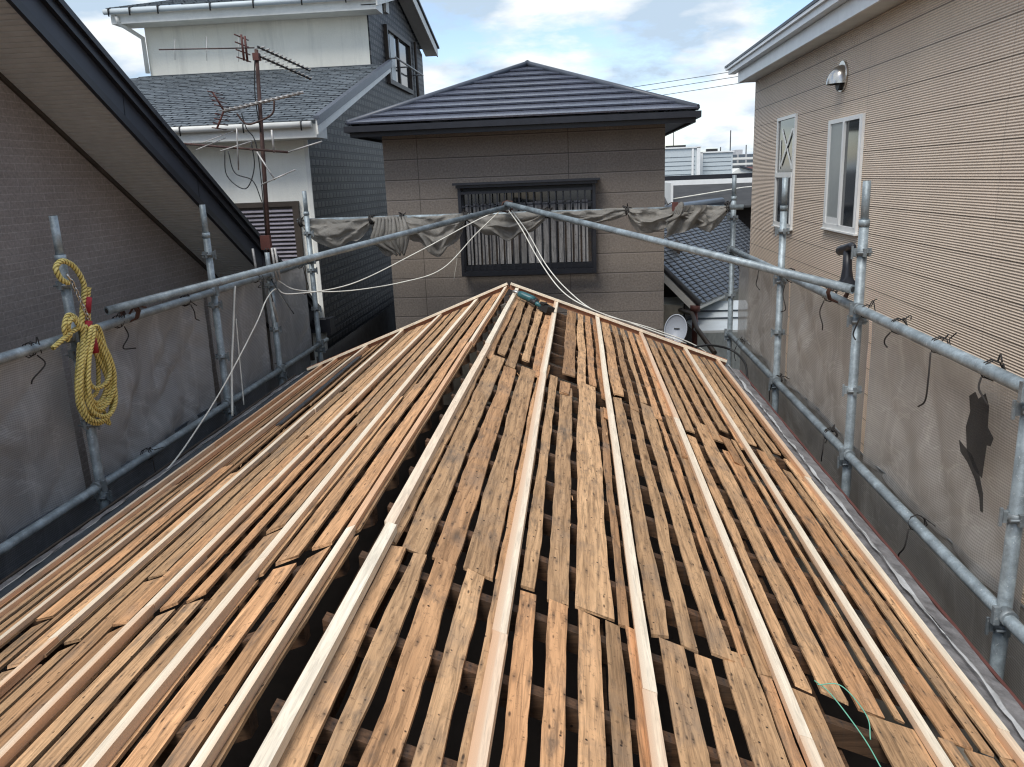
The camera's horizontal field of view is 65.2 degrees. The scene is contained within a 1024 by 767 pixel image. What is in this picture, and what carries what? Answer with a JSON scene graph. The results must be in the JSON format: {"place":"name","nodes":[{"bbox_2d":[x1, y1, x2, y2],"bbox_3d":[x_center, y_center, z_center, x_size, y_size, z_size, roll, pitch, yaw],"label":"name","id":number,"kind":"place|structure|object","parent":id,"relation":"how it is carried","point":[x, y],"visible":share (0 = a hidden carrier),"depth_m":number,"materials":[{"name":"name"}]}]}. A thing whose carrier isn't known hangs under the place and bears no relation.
{"place":"outdoors","nodes":[
{"label":"outdoors","id":0,"kind":"place"},
{"bbox_2d":[0,0,335,487],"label":"house","id":1,"kind":"structure","parent":0,"point":[100,160],"depth_m":8.03,"materials":[{"name":"grey metal"}]},
{"bbox_2d":[102,0,439,365],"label":"house","id":2,"kind":"structure","parent":0,"point":[360,57],"depth_m":15.92,"materials":[{"name":"paint"}]},
{"bbox_2d":[383,24,423,94],"bbox_3d":[-2.601,-7.838,19.582,0.262,1.250,3.300,-1,14,5],"label":"window","id":3,"kind":"structure","parent":2,"relation":"in","point":[398,49],"depth_m":19.26,"materials":[{"name":"brown metal"}]},
{"bbox_2d":[64,0,812,153],"label":"sky","id":4,"kind":"structure","parent":0,"point":[631,43],"materials":[{"name":"white"}]},
{"bbox_2d":[635,72,727,86],"bbox_3d":[7.137,-14.509,37.109,38.002,3.824,0.024,-1,14,5],"label":"overhead cable","id":5,"kind":"object","parent":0,"point":[681,79],"visible":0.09,"depth_m":37.14,"materials":[{"name":"black plastic"}]},
{"bbox_2d":[646,76,737,90],"bbox_3d":[7.146,-14.267,37.171,38.002,3.824,0.024,-1,14,5],"label":"overhead cable","id":6,"kind":"object","parent":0,"point":[688,84],"visible":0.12,"depth_m":37.17,"materials":[{"name":"black plastic"}]},
{"bbox_2d":[665,133,734,175],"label":"building","id":7,"kind":"structure","parent":0,"point":[681,160],"depth_m":57.28,"materials":[{"name":"metal"}]},
{"bbox_2d":[665,83,739,94],"bbox_3d":[7.158,-13.976,37.245,38.002,3.724,0.024,-1,14,5],"label":"overhead cable","id":8,"kind":"object","parent":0,"point":[704,88],"visible":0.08,"depth_m":37.16,"materials":[{"name":"black plastic"}]},
{"bbox_2d":[665,173,751,228],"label":"building","id":9,"kind":"structure","parent":0,"point":[684,188],"depth_m":25.73,"materials":[{"name":"metal"}]},
{"bbox_2d":[720,130,752,166],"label":"apartment building","id":10,"kind":"structure","parent":0,"point":[740,158],"depth_m":141.74,"materials":[{"name":"white paint"}]},
{"bbox_2d":[733,154,752,166],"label":"window","id":11,"kind":"structure","parent":10,"relation":"in","point":[740,155],"depth_m":141.71,"materials":[{"name":"grey glass"}]},
{"bbox_2d":[732,165,752,173],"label":"house","id":12,"kind":"structure","parent":0,"point":[739,169],"depth_m":75.89,"materials":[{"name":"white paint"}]},
{"bbox_2d":[724,0,1023,604],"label":"house","id":13,"kind":"structure","parent":0,"point":[912,111],"depth_m":8.22,"materials":[{"name":"beige"}]},
{"bbox_2d":[771,113,797,229],"bbox_3d":[4.415,-3.418,12.986,0.053,1.760,1.210,-1,14,5],"label":"window","id":14,"kind":"structure","parent":13,"relation":"in","point":[786,139],"depth_m":12.87,"materials":[{"name":"white glass"}]},
{"bbox_2d":[820,113,865,235],"bbox_3d":[4.185,-2.640,10.160,0.053,1.410,1.370,-1,14,5],"label":"window","id":15,"kind":"structure","parent":13,"relation":"in","point":[845,140],"depth_m":10.09,"materials":[{"name":"white glass"}]},
{"label":"ground","id":16,"kind":"structure","parent":0,"visible":0},
{"bbox_2d":[0,191,328,555],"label":"scaffold","id":17,"kind":"object","parent":16,"relation":"on","point":[98,488],"visible":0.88,"depth_m":7.26,"materials":[{"name":"grey metal"}]},
{"bbox_2d":[0,337,85,543],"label":"sheet","id":18,"kind":"object","parent":17,"relation":"attached to","point":[41,472],"visible":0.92,"depth_m":5.76,"materials":[{"name":"white fabric"}]},
{"bbox_2d":[66,273,89,319],"bbox_3d":[-3.194,-0.634,5.885,0.034,0.368,0.164,0,15,10],"label":"chain","id":19,"kind":"object","parent":17,"relation":"hanging from","point":[76,292],"visible":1,"depth_m":5.89,"materials":[{"name":"metal"}]},
{"bbox_2d":[51,258,117,425],"bbox_3d":[-3.177,-0.260,5.934,0.144,1.332,0.616,-1,14,5],"label":"rope","id":20,"kind":"object","parent":17,"relation":"hanging from","point":[92,341],"visible":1,"depth_m":5.96,"materials":[{"name":"yellow fabric"}]},
{"bbox_2d":[119,306,146,322],"bbox_3d":[-3.185,-0.609,6.714,0.177,0.177,0.160,-1,14,5],"label":"wire tie","id":21,"kind":"object","parent":17,"relation":"attached to","point":[138,312],"visible":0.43,"depth_m":6.67,"materials":[{"name":"brown metal"}]},
{"bbox_2d":[67,294,216,482],"bbox_3d":[-3.226,-0.078,7.300,0.295,1.345,2.301,-1,14,5],"label":"sheet","id":22,"kind":"object","parent":17,"relation":"attached to","point":[165,379],"visible":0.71,"depth_m":7.36,"materials":[{"name":"white fabric"}]},
{"bbox_2d":[0,354,310,580],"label":"sheet","id":23,"kind":"object","parent":17,"relation":"attached to","point":[23,552],"visible":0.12,"depth_m":6.92,"materials":[{"name":"white fabric"}]},
{"bbox_2d":[231,286,235,415],"bbox_3d":[-2.967,-0.360,8.499,0.042,1.271,0.751,-3,14,-4],"label":"cord","id":24,"kind":"object","parent":17,"relation":"hanging from","point":[233,323],"visible":0.98,"depth_m":8.53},
{"bbox_2d":[207,275,270,403],"bbox_3d":[-3.027,-0.573,9.197,0.279,1.350,1.481,-1,14,5],"label":"sheet","id":25,"kind":"object","parent":17,"relation":"attached to","point":[255,361],"visible":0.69,"depth_m":9.36,"materials":[{"name":"white fabric"}]},
{"bbox_2d":[235,319,243,404],"bbox_3d":[-2.943,-0.235,8.650,0.014,0.904,0.276,-5,15,-12],"label":"cord","id":26,"kind":"object","parent":17,"relation":"hanging from","point":[239,361],"visible":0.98,"depth_m":8.66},
{"bbox_2d":[159,34,321,321],"bbox_3d":[-3.020,-2.403,9.583,1.743,3.350,1.094,-9,16,-26],"label":"aerial mast","id":27,"kind":"object","parent":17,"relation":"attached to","point":[266,242],"visible":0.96,"depth_m":9.49,"materials":[{"name":"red metal"}]},
{"bbox_2d":[264,262,311,369],"bbox_3d":[-2.898,-0.966,10.722,0.267,1.346,1.521,-1,14,5],"label":"sheet","id":28,"kind":"object","parent":17,"relation":"attached to","point":[295,338],"visible":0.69,"depth_m":10.87,"materials":[{"name":"white fabric"}]},
{"bbox_2d":[104,205,508,314],"bbox_3d":[-1.651,-1.490,8.634,0.068,0.600,5.782,7,17,33],"label":"scaffold tube","id":29,"kind":"object","parent":17,"relation":"attached to","point":[147,300],"visible":0.92,"depth_m":7.75,"materials":[{"name":"grey metal"}]},
{"bbox_2d":[167,214,490,468],"bbox_3d":[-2.480,-0.642,8.315,2.016,1.915,7.126,4,16,24],"label":"cord","id":30,"kind":"object","parent":29,"relation":"hanging from","point":[175,459],"visible":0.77,"depth_m":9.19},
{"bbox_2d":[278,212,498,291],"bbox_3d":[-1.567,-1.710,10.457,3.015,0.933,0.229,-8,15,-22],"label":"cord","id":31,"kind":"object","parent":29,"relation":"hanging from","point":[399,282],"visible":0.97,"depth_m":10.64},
{"bbox_2d":[501,200,512,212],"bbox_3d":[-0.065,-2.413,10.903,0.180,0.174,0.153,-1,14,5],"label":"wire tie","id":32,"kind":"object","parent":29,"relation":"attached to","point":[511,208],"visible":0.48,"depth_m":10.86,"materials":[{"name":"black metal"}]},
{"bbox_2d":[297,202,743,222],"bbox_3d":[0.039,-2.349,10.996,6.170,0.134,0.164,-1,14,5],"label":"scaffold tube","id":33,"kind":"object","parent":17,"relation":"attached to","point":[732,207],"visible":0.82,"depth_m":11.02,"materials":[{"name":"grey metal"}]},
{"bbox_2d":[370,216,408,255],"bbox_3d":[-1.689,-2.033,11.091,0.556,0.541,0.172,-1,14,5],"label":"tarp","id":34,"kind":"object","parent":33,"relation":"hanging from","point":[384,227],"visible":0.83,"depth_m":11.05,"materials":[{"name":"white fabric"}]},
{"bbox_2d":[296,206,552,256],"bbox_3d":[-1.236,-2.079,11.161,3.620,0.644,0.284,-1,14,5],"label":"tarp","id":35,"kind":"object","parent":33,"relation":"hanging from","point":[332,233],"visible":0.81,"depth_m":11.11,"materials":[{"name":"white fabric"}]},
{"bbox_2d":[540,201,730,232],"bbox_3d":[1.653,-2.244,10.889,2.610,0.424,0.276,-1,14,5],"label":"tarp","id":36,"kind":"object","parent":33,"relation":"hanging from","point":[643,220],"visible":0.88,"depth_m":10.84,"materials":[{"name":"white fabric"}]},
{"bbox_2d":[665,202,708,237],"bbox_3d":[2.344,-2.207,10.759,0.582,0.474,0.200,-1,14,5],"label":"tarp","id":37,"kind":"object","parent":33,"relation":"hanging from","point":[676,223],"visible":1,"depth_m":10.73,"materials":[{"name":"white fabric"}]},
{"bbox_2d":[316,304,395,368],"bbox_3d":[-2.558,1.360,16.398,0.040,5.550,7.370,-1,14,5],"label":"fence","id":38,"kind":"object","parent":16,"relation":"on","point":[380,324],"visible":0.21,"depth_m":15.06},
{"bbox_2d":[0,282,1023,766],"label":"house","id":39,"kind":"structure","parent":16,"relation":"on","point":[514,530],"depth_m":3.60,"materials":[{"name":"wood"}]},
{"bbox_2d":[512,290,554,313],"bbox_3d":[0.240,-0.899,8.830,0.528,0.246,0.140,11,20,43],"label":"power tool","id":40,"kind":"object","parent":39,"relation":"on","point":[544,307],"visible":0.99,"depth_m":8.76,"materials":[{"name":"teal plastic"}]},
{"bbox_2d":[693,344,748,378],"bbox_3d":[2.648,-0.317,9.772,0.687,0.347,0.602,7,17,33],"label":"cable","id":41,"kind":"object","parent":39,"relation":"attached to","point":[732,350],"visible":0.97,"depth_m":9.87,"materials":[{"name":"black plastic"}]},
{"bbox_2d":[818,683,870,739],"bbox_3d":[1.238,1.188,2.938,0.064,0.095,0.241,-10,16,-27],"label":"cord","id":42,"kind":"object","parent":39,"relation":"attached to","point":[856,701],"visible":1,"depth_m":2.94,"materials":[{"name":"green plastic"}]},
{"bbox_2d":[814,680,880,766],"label":"cord","id":43,"kind":"object","parent":39,"relation":"on","point":[852,722],"visible":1,"depth_m":2.87,"materials":[{"name":"plastic"}]},
{"bbox_2d":[343,60,701,347],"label":"house","id":44,"kind":"structure","parent":16,"relation":"on","point":[532,134],"depth_m":11.69,"materials":[{"name":"brown stone"}]},
{"bbox_2d":[452,178,599,276],"bbox_3d":[0.229,-2.270,11.671,2.110,1.345,0.298,-1,14,5],"label":"window","id":45,"kind":"structure","parent":44,"relation":"in","point":[557,242],"depth_m":11.74,"materials":[{"name":"black metal"}]},
{"bbox_2d":[664,314,686,351],"bbox_3d":[2.055,-0.359,9.889,0.292,0.907,0.832,-1,14,5],"label":"satellite dish","id":46,"kind":"object","parent":44,"relation":"attached to","point":[676,325],"visible":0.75,"depth_m":10.11,"materials":[{"name":"white plastic"}]},
{"bbox_2d":[663,198,749,369],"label":"house","id":47,"kind":"structure","parent":16,"relation":"on","point":[698,285],"depth_m":18.35,"materials":[{"name":"grey tile"}]},
{"bbox_2d":[683,304,691,346],"bbox_3d":[3.952,-1.296,17.764,0.030,1.050,0.750,7,17,31],"label":"window","id":48,"kind":"structure","parent":47,"relation":"in","point":[688,337],"depth_m":17.65,"materials":[{"name":"glass"}]},
{"bbox_2d":[724,175,1023,757],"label":"scaffold","id":49,"kind":"object","parent":16,"relation":"on","point":[1002,623],"visible":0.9,"depth_m":5.52,"materials":[{"name":"grey metal"}]},
{"bbox_2d":[504,201,854,293],"bbox_3d":[1.258,-1.569,8.438,0.069,0.659,5.660,-10,16,-26],"label":"scaffold tube","id":50,"kind":"object","parent":49,"relation":"attached to","point":[806,278],"visible":1,"depth_m":7.45,"materials":[{"name":"grey metal"}]},
{"bbox_2d":[509,211,686,343],"bbox_3d":[0.836,-1.339,9.967,2.639,1.592,0.636,9,18,37],"label":"cord","id":51,"kind":"object","parent":50,"relation":"hanging from","point":[578,302],"visible":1,"depth_m":9.75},
{"bbox_2d":[511,210,719,369],"bbox_3d":[1.111,-1.123,10.009,2.891,2.050,0.926,5,16,27],"label":"cord","id":52,"kind":"object","parent":50,"relation":"hanging from","point":[589,307],"visible":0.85,"depth_m":9.76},
{"bbox_2d":[737,248,788,382],"bbox_3d":[3.011,-0.960,9.888,0.243,1.299,2.681,-1,14,5],"label":"sheet","id":53,"kind":"object","parent":49,"relation":"attached to","point":[757,305],"visible":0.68,"depth_m":9.99,"materials":[{"name":"grey fabric"}]},
{"bbox_2d":[781,268,868,457],"bbox_3d":[2.805,-0.323,7.406,0.238,1.309,2.341,-1,14,5],"label":"sheet","id":54,"kind":"object","parent":49,"relation":"attached to","point":[819,348],"visible":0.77,"depth_m":7.40,"materials":[{"name":"grey fabric"}]},
{"bbox_2d":[826,288,848,302],"bbox_3d":[2.638,-0.735,6.435,0.206,0.180,0.228,-1,14,5],"label":"scaffold clamp","id":55,"kind":"object","parent":49,"relation":"attached to","point":[828,291],"visible":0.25,"depth_m":6.42,"materials":[{"name":"brown metal"}]},
{"bbox_2d":[836,242,856,292],"bbox_3d":[2.599,-0.908,6.228,0.122,0.399,0.328,-1,14,5],"label":"cordless drill","id":56,"kind":"object","parent":49,"relation":"attached to","point":[847,271],"visible":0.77,"depth_m":6.17,"materials":[{"name":"black metal"}]},
{"bbox_2d":[734,337,1023,766],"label":"sheet","id":57,"kind":"object","parent":49,"relation":"attached to","point":[961,604],"visible":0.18,"depth_m":5.62,"materials":[{"name":"grey fabric"}]},
{"bbox_2d":[852,299,1023,616],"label":"sheet","id":58,"kind":"object","parent":49,"relation":"attached to","point":[940,438],"visible":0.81,"depth_m":4.92,"materials":[{"name":"grey fabric"}]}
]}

